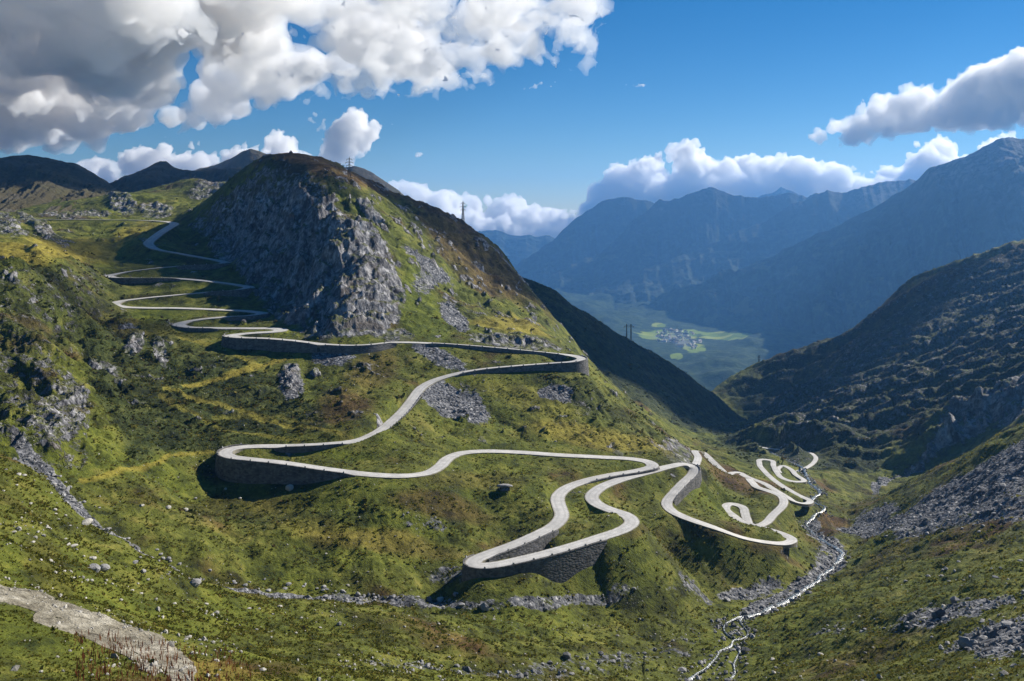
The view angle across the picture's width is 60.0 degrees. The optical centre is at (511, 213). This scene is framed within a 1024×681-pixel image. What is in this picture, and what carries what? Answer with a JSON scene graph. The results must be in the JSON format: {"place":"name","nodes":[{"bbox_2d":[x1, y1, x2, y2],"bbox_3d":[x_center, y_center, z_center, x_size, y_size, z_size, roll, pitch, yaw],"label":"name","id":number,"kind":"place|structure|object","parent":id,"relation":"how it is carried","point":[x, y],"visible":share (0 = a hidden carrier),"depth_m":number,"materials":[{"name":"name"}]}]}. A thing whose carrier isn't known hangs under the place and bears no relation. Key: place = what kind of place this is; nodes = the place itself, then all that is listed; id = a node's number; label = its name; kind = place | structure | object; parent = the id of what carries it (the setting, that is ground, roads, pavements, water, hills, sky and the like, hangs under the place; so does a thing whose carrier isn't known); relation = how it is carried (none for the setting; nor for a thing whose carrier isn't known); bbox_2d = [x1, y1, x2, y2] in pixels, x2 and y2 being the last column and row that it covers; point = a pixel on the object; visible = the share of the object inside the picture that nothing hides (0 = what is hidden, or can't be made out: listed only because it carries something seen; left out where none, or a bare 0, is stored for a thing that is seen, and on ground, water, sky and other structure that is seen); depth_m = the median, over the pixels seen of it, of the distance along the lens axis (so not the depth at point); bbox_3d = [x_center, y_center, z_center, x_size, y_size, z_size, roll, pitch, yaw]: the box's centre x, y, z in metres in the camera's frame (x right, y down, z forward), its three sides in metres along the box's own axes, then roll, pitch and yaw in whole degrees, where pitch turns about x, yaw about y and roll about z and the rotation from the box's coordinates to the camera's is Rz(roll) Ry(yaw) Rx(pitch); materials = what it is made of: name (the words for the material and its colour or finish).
{"place":"outdoors","nodes":[
{"label":"outdoors","id":0,"kind":"place"},
{"bbox_2d":[0,155,119,212],"bbox_3d":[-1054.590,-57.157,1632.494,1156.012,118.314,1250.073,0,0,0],"label":"hill","id":1,"kind":"structure","parent":0,"point":[27,181],"depth_m":1441.38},
{"bbox_2d":[110,161,241,192],"bbox_3d":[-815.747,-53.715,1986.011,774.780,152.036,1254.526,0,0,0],"label":"hill","id":2,"kind":"structure","parent":0,"point":[159,173],"depth_m":2002.48,"materials":[{"name":"stone"}]},
{"bbox_2d":[195,149,404,195],"bbox_3d":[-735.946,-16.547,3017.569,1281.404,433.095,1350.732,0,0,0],"label":"hill","id":3,"kind":"structure","parent":0,"point":[242,159],"depth_m":3174.13,"materials":[{"name":"green plant"}]},
{"bbox_2d":[17,219,797,567],"bbox_3d":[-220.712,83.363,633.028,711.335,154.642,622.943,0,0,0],"label":"road","id":4,"kind":"structure","parent":0,"point":[563,515],"depth_m":424.47,"materials":[{"name":"stone"}]},
{"bbox_2d":[0,151,1023,680],"bbox_3d":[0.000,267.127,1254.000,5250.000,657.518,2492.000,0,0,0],"label":"terrain","id":5,"kind":"structure","parent":0,"point":[312,271],"depth_m":457.66,"materials":[{"name":"green plant"}]},
{"bbox_2d":[82,518,92,524],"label":"boulder","id":6,"kind":"object","parent":5,"relation":"on","point":[87,521],"visible":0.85,"depth_m":244.28,"materials":[{"name":"stone"}]},
{"bbox_2d":[88,563,100,572],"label":"boulder","id":7,"kind":"object","parent":5,"relation":"on","point":[95,567],"visible":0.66,"depth_m":211.73,"materials":[{"name":"grey stone"}]},
{"bbox_2d":[100,564,109,571],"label":"boulder","id":8,"kind":"object","parent":5,"relation":"on","point":[104,567],"visible":0.8,"depth_m":216.68,"materials":[{"name":"grey stone"}]},
{"bbox_2d":[106,274,180,283],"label":"retaining wall","id":9,"kind":"structure","parent":5,"relation":"on","point":[133,280],"depth_m":707.39,"materials":[{"name":"grey stone"}]},
{"bbox_2d":[74,627,250,680],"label":"grass","id":10,"kind":"structure","parent":5,"relation":"on","point":[134,668],"depth_m":137.68,"materials":[{"name":"green plant"}]},
{"bbox_2d":[170,323,217,331],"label":"retaining wall","id":11,"kind":"structure","parent":5,"relation":"on","point":[196,329],"depth_m":587.80,"materials":[{"name":"grey stone"}]},
{"bbox_2d":[190,578,200,587],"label":"boulder","id":12,"kind":"object","parent":5,"relation":"on","point":[196,582],"visible":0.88,"depth_m":238.43,"materials":[{"name":"grey stone"}]},
{"bbox_2d":[176,263,229,269],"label":"retaining wall","id":13,"kind":"structure","parent":5,"relation":"on","point":[200,267],"depth_m":748.59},
{"bbox_2d":[203,288,254,297],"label":"retaining wall","id":14,"kind":"structure","parent":5,"relation":"on","point":[244,293],"depth_m":679.85,"materials":[{"name":"grey stone"}]},
{"bbox_2d":[225,313,269,320],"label":"retaining wall","id":15,"kind":"structure","parent":5,"relation":"on","point":[238,318],"depth_m":616.72,"materials":[{"name":"grey stone"}]},
{"bbox_2d":[221,334,317,352],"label":"retaining wall","id":16,"kind":"structure","parent":5,"relation":"on","point":[274,345],"depth_m":545.43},
{"bbox_2d":[215,444,355,484],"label":"retaining wall","id":17,"kind":"structure","parent":5,"relation":"on","point":[241,471],"depth_m":387.61,"materials":[{"name":"grey stone"}]},
{"bbox_2d":[285,484,293,490],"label":"boulder","id":18,"kind":"object","parent":5,"relation":"on","point":[289,487],"visible":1,"depth_m":380.58,"materials":[{"name":"stone"}]},
{"bbox_2d":[274,444,346,452],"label":"retaining wall","id":19,"kind":"structure","parent":5,"relation":"on","point":[295,449],"depth_m":415.38,"materials":[{"name":"grey stone"}]},
{"bbox_2d":[345,158,352,179],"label":"power pylon","id":20,"kind":"object","parent":5,"relation":"on","point":[349,162],"visible":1,"depth_m":811.36,"materials":[{"name":"grey metal"}]},
{"bbox_2d":[320,342,396,353],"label":"retaining wall","id":21,"kind":"structure","parent":5,"relation":"on","point":[346,349],"depth_m":541.16,"materials":[{"name":"grey stone"}]},
{"bbox_2d":[388,393,423,428],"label":"retaining wall","id":22,"kind":"structure","parent":5,"relation":"on","point":[410,408],"depth_m":480.22,"materials":[{"name":"grey stone"}]},
{"bbox_2d":[460,202,465,224],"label":"power pylon","id":23,"kind":"object","parent":5,"relation":"on","point":[462,217],"visible":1,"depth_m":914.64,"materials":[{"name":"grey metal"}]},
{"bbox_2d":[427,343,565,361],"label":"retaining wall","id":24,"kind":"structure","parent":5,"relation":"on","point":[558,357],"depth_m":570.17,"materials":[{"name":"grey stone"}]},
{"bbox_2d":[496,484,511,486],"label":"boulder","id":25,"kind":"object","parent":5,"relation":"on","point":[504,485],"visible":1,"depth_m":397.63,"materials":[{"name":"grey stone"}]},
{"bbox_2d":[0,157,1023,676],"bbox_3d":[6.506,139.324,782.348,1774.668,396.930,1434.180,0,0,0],"label":"undergrowth","id":26,"kind":"object","parent":5,"relation":"on","point":[138,369],"visible":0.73,"depth_m":508.38,"materials":[{"name":"green plant"}]},
{"bbox_2d":[0,245,1023,680],"bbox_3d":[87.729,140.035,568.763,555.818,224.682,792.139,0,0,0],"label":"rubble","id":27,"kind":"object","parent":5,"relation":"on","point":[964,643],"visible":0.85,"depth_m":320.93,"materials":[{"name":"grey stone"}]},
{"bbox_2d":[456,355,588,376],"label":"retaining wall","id":28,"kind":"structure","parent":5,"relation":"on","point":[582,366],"depth_m":550.22,"materials":[{"name":"grey stone"}]},
{"bbox_2d":[488,529,558,561],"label":"retaining wall","id":29,"kind":"structure","parent":5,"relation":"on","point":[538,544],"depth_m":345.59,"materials":[{"name":"grey stone"}]},
{"bbox_2d":[462,540,606,582],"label":"retaining wall","id":30,"kind":"structure","parent":5,"relation":"on","point":[563,567],"depth_m":333.45,"materials":[{"name":"grey stone"}]},
{"bbox_2d":[585,467,659,484],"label":"retaining wall","id":31,"kind":"structure","parent":5,"relation":"on","point":[630,474],"depth_m":436.26,"materials":[{"name":"grey stone"}]},
{"bbox_2d":[624,324,633,340],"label":"power pylon","id":32,"kind":"object","parent":5,"relation":"on","point":[630,332],"visible":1,"depth_m":1368.34,"materials":[{"name":"grey metal"}]},
{"bbox_2d":[673,463,701,505],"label":"retaining wall","id":33,"kind":"structure","parent":5,"relation":"on","point":[695,483],"depth_m":442.43,"materials":[{"name":"grey stone"}]},
{"bbox_2d":[723,616,741,637],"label":"stream","id":34,"kind":"structure","parent":5,"relation":"on","point":[731,620],"depth_m":336.24,"materials":[{"name":"white liquid"}]},
{"bbox_2d":[729,645,740,678],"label":"stream","id":35,"kind":"structure","parent":5,"relation":"on","point":[734,662],"depth_m":299.80,"materials":[{"name":"white liquid"}]},
{"bbox_2d":[1001,621,1011,626],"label":"boulder","id":36,"kind":"object","parent":5,"relation":"on","point":[1006,623],"visible":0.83,"depth_m":204.13,"materials":[{"name":"grey stone"}]},
{"bbox_2d":[0,0,1023,237],"label":"sky","id":37,"kind":"structure","parent":0,"point":[529,115],"materials":[{"name":"blue"}]},
{"bbox_2d":[515,197,654,283],"bbox_3d":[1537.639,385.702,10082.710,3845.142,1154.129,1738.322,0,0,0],"label":"mountain","id":38,"kind":"structure","parent":0,"point":[600,227],"depth_m":10062.03,"materials":[{"name":"blue stone"}]},
{"bbox_2d":[478,187,806,267],"bbox_3d":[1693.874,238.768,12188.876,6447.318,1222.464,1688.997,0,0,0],"label":"mountain","id":39,"kind":"structure","parent":0,"point":[516,250],"depth_m":12208.58,"materials":[{"name":"blue stone"}]},
{"bbox_2d":[547,187,817,292],"bbox_3d":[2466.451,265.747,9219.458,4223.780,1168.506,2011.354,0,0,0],"label":"mountain","id":40,"kind":"structure","parent":0,"point":[659,231],"depth_m":9147.64,"materials":[{"name":"blue stone"}]},
{"bbox_2d":[540,283,847,390],"bbox_3d":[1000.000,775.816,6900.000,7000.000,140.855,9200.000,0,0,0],"label":"valley floor","id":41,"kind":"structure","parent":0,"point":[723,353],"depth_m":5687.80,"materials":[{"name":"green plant"}]},
{"bbox_2d":[689,616,748,679],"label":"stream","id":42,"kind":"structure","parent":0,"point":[714,658],"depth_m":309.72,"materials":[{"name":"white liquid"}]},
{"bbox_2d":[584,179,914,308],"bbox_3d":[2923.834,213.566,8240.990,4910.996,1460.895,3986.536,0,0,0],"label":"mountain","id":43,"kind":"structure","parent":0,"point":[791,224],"depth_m":8215.10,"materials":[{"name":"blue stone"}]},
{"bbox_2d":[691,450,813,506],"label":"road","id":44,"kind":"structure","parent":0,"point":[808,502],"depth_m":586.22,"materials":[{"name":"grey asphalt"}]},
{"bbox_2d":[745,478,788,526],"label":"road","id":45,"kind":"structure","parent":0,"point":[772,516],"depth_m":479.41,"materials":[{"name":"grey asphalt"}]},
{"bbox_2d":[762,447,817,471],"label":"road","id":46,"kind":"structure","parent":0,"point":[814,461],"depth_m":821.72,"materials":[{"name":"grey asphalt"}]},
{"bbox_2d":[747,446,844,616],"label":"stream","id":47,"kind":"structure","parent":0,"point":[796,594],"depth_m":436.38,"materials":[{"name":"white liquid"}]},
{"bbox_2d":[630,137,1023,334],"bbox_3d":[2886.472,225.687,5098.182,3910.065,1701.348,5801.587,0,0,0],"label":"mountain","id":48,"kind":"structure","parent":0,"point":[850,273],"depth_m":5706.68,"materials":[{"name":"blue stone"}]}
]}

